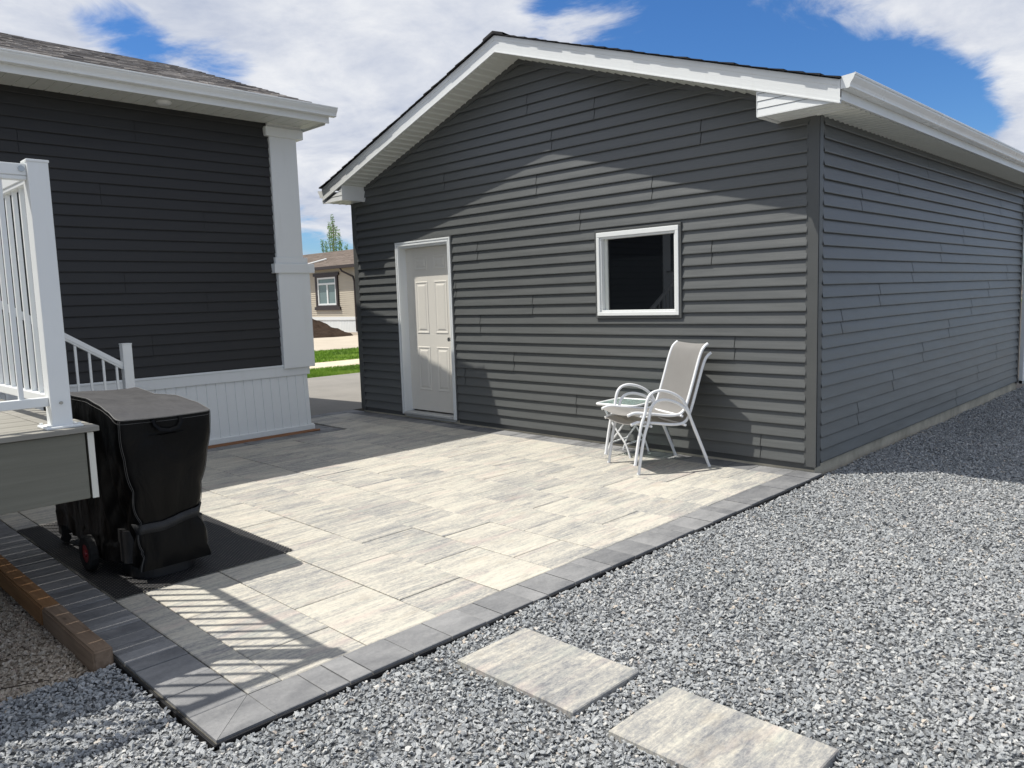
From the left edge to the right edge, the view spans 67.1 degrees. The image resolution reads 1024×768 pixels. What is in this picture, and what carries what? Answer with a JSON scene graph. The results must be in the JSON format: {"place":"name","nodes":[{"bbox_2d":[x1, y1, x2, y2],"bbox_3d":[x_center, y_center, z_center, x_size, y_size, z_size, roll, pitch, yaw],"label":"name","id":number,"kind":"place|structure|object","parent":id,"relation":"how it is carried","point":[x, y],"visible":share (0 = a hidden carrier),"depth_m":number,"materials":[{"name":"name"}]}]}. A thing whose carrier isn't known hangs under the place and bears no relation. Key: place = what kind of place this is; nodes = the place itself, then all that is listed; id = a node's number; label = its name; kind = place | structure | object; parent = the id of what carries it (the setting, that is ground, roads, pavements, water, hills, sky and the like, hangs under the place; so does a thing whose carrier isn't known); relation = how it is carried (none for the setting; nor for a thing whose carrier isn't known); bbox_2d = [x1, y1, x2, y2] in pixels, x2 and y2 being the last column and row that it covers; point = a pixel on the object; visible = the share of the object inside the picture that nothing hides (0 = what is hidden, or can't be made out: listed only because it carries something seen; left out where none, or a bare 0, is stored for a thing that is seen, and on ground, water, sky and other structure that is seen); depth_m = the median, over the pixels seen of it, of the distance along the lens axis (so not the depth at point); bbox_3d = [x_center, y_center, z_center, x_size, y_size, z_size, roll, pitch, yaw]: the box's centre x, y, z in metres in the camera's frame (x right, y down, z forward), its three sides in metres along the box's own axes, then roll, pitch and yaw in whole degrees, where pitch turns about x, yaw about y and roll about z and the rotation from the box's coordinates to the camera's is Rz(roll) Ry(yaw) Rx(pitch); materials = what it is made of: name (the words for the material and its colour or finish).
{"place":"outdoors","nodes":[
{"label":"outdoors","id":0,"kind":"place"},
{"bbox_2d":[0,587,90,701],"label":"pea gravel","id":1,"kind":"structure","parent":0,"point":[32,649],"depth_m":3.41,"materials":[{"name":"beige gravel"}]},
{"bbox_2d":[0,679,50,689],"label":"dead twig","id":2,"kind":"object","parent":1,"relation":"on","point":[23,684],"visible":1,"depth_m":3.05,"materials":[{"name":"wood"}]},
{"bbox_2d":[310,359,358,368],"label":"sidewalk","id":3,"kind":"structure","parent":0,"point":[336,363],"depth_m":19.50,"materials":[{"name":"beige concrete"}]},
{"bbox_2d":[307,373,363,415],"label":"driveway","id":4,"kind":"structure","parent":0,"point":[334,393],"depth_m":12.69,"materials":[{"name":"concrete"}]},
{"bbox_2d":[313,335,357,349],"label":"road","id":5,"kind":"structure","parent":0,"point":[329,343],"depth_m":29.91,"materials":[{"name":"concrete"}]},
{"bbox_2d":[0,413,782,694],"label":"patio","id":6,"kind":"structure","parent":0,"point":[382,528],"depth_m":5.09,"materials":[{"name":"beige stone"}]},
{"bbox_2d":[17,514,290,598],"bbox_3d":[-2.336,0.991,4.939,1.895,0.002,1.005,4,9,44],"label":"grill mat","id":7,"kind":"object","parent":6,"relation":"on","point":[241,541],"visible":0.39,"depth_m":4.58,"materials":[{"name":"black rubber"}]},
{"bbox_2d":[43,387,211,578],"bbox_3d":[-2.316,0.532,4.630,1.364,0.986,0.602,4,9,44],"label":"barbecue grill","id":8,"kind":"object","parent":7,"relation":"on","point":[141,516],"visible":0.82,"depth_m":4.22,"materials":[{"name":"black fabric"}]},
{"bbox_2d":[596,397,651,457],"bbox_3d":[1.060,0.402,7.125,0.434,0.492,0.434,3,8,39],"label":"side table","id":9,"kind":"object","parent":6,"relation":"on","point":[635,402],"visible":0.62,"depth_m":7.07,"materials":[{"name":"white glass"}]},
{"bbox_2d":[604,352,711,474],"bbox_3d":[1.242,0.215,6.603,0.771,0.972,0.559,-4,7,-19],"label":"patio chair","id":10,"kind":"object","parent":6,"relation":"on","point":[631,421],"visible":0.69,"depth_m":6.47,"materials":[{"name":"fabric"}]},
{"bbox_2d":[601,340,708,465],"bbox_3d":[1.211,0.140,6.585,0.771,0.972,0.559,-4,7,-19],"label":"patio chair","id":11,"kind":"object","parent":10,"relation":"on","point":[680,371],"visible":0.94,"depth_m":6.62,"materials":[{"name":"fabric"}]},
{"bbox_2d":[0,385,1023,767],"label":"gravel","id":12,"kind":"structure","parent":0,"point":[866,611],"depth_m":3.14,"materials":[{"name":"grey gravel"}]},
{"bbox_2d":[457,628,639,718],"bbox_3d":[0.138,1.144,3.083,0.615,0.050,0.404,4,9,44],"label":"stepping stone","id":13,"kind":"object","parent":12,"relation":"on","point":[569,681],"visible":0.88,"depth_m":3.04,"materials":[{"name":"beige stone"}]},
{"bbox_2d":[609,686,838,767],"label":"stepping stone","id":14,"kind":"object","parent":12,"relation":"on","point":[680,727],"visible":0.95,"depth_m":2.54,"materials":[{"name":"beige stone"}]},
{"bbox_2d":[0,0,1023,280],"label":"sky","id":15,"kind":"structure","parent":0,"point":[370,60],"materials":[{"name":"blue"}]},
{"bbox_2d":[317,301,1023,387],"bbox_3d":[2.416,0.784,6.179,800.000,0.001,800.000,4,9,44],"label":"ground","id":16,"kind":"structure","parent":0,"point":[1019,385],"depth_m":12.37,"materials":[{"name":"soil"}]},
{"bbox_2d":[0,555,58,625],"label":"timber","id":17,"kind":"object","parent":16,"relation":"on","point":[30,597],"visible":0.89,"depth_m":3.99,"materials":[{"name":"brown wood"}]},
{"bbox_2d":[0,158,134,514],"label":"deck","id":18,"kind":"structure","parent":16,"relation":"on","point":[48,457],"depth_m":3.11,"materials":[{"name":"white wood"}]},
{"bbox_2d":[42,604,113,671],"bbox_3d":[-1.969,1.141,3.489,0.732,0.108,0.083,4,9,44],"label":"timber","id":19,"kind":"object","parent":16,"relation":"on","point":[87,647],"visible":0.98,"depth_m":3.40,"materials":[{"name":"brown wood"}]},
{"bbox_2d":[0,32,337,448],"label":"house","id":20,"kind":"structure","parent":16,"relation":"on","point":[185,269],"depth_m":7.80,"materials":[{"name":"plastic"}]},
{"bbox_2d":[0,410,821,743],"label":"patio border","id":21,"kind":"object","parent":16,"relation":"on","point":[212,704],"visible":0.67,"depth_m":3.60,"materials":[{"name":"grey concrete"}]},
{"bbox_2d":[113,424,818,744],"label":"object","id":22,"kind":"structure","parent":16,"relation":"on","point":[167,702],"depth_m":3.11,"materials":[{"name":"grey stone"}]},
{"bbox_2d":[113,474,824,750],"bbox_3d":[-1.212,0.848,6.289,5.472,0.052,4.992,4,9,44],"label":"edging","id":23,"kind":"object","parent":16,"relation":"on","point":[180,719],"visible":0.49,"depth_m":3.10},
{"bbox_2d":[318,31,1023,474],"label":"garage","id":24,"kind":"structure","parent":16,"relation":"on","point":[556,239],"depth_m":7.41,"materials":[{"name":"grey plastic"}]},
{"bbox_2d":[405,245,453,412],"bbox_3d":[-0.979,-0.659,9.447,0.937,2.012,0.108,4,9,44],"label":"door","id":25,"kind":"structure","parent":24,"relation":"in","point":[426,267],"depth_m":9.49,"materials":[{"name":"paint"}]},
{"bbox_2d":[594,222,682,317],"bbox_3d":[1.171,-1.031,7.153,0.958,0.836,0.094,4,9,44],"label":"window","id":26,"kind":"structure","parent":24,"relation":"in","point":[638,269],"depth_m":7.16,"materials":[{"name":"white plastic"}]},
{"label":"lawn","id":27,"kind":"structure","parent":0,"visible":0},
{"bbox_2d":[307,347,359,377],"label":"grass","id":28,"kind":"structure","parent":27,"relation":"on","point":[328,355],"depth_m":20.28,"materials":[{"name":"green plant"}]},
{"label":"far yard","id":29,"kind":"structure","parent":0,"visible":0},
{"bbox_2d":[303,249,357,331],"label":"house","id":30,"kind":"structure","parent":29,"relation":"on","point":[333,291],"depth_m":41.64,"materials":[{"name":"beige plastic"}]},
{"bbox_2d":[313,272,340,309],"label":"window","id":31,"kind":"structure","parent":30,"relation":"in","point":[326,284],"depth_m":41.87,"materials":[{"name":"white plastic"}]},
{"bbox_2d":[312,319,352,337],"bbox_3d":[-9.776,-2.660,36.861,4.954,0.970,4.025,4,9,44],"label":"dirt pile","id":32,"kind":"object","parent":29,"relation":"on","point":[322,329],"visible":0.39,"depth_m":35.84,"materials":[{"name":"brown soil"}]},
{"bbox_2d":[320,214,348,252],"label":"poplar tree","id":33,"kind":"object","parent":29,"relation":"on","point":[332,228],"visible":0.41,"depth_m":56.58,"materials":[{"name":"green plant"}]}
]}

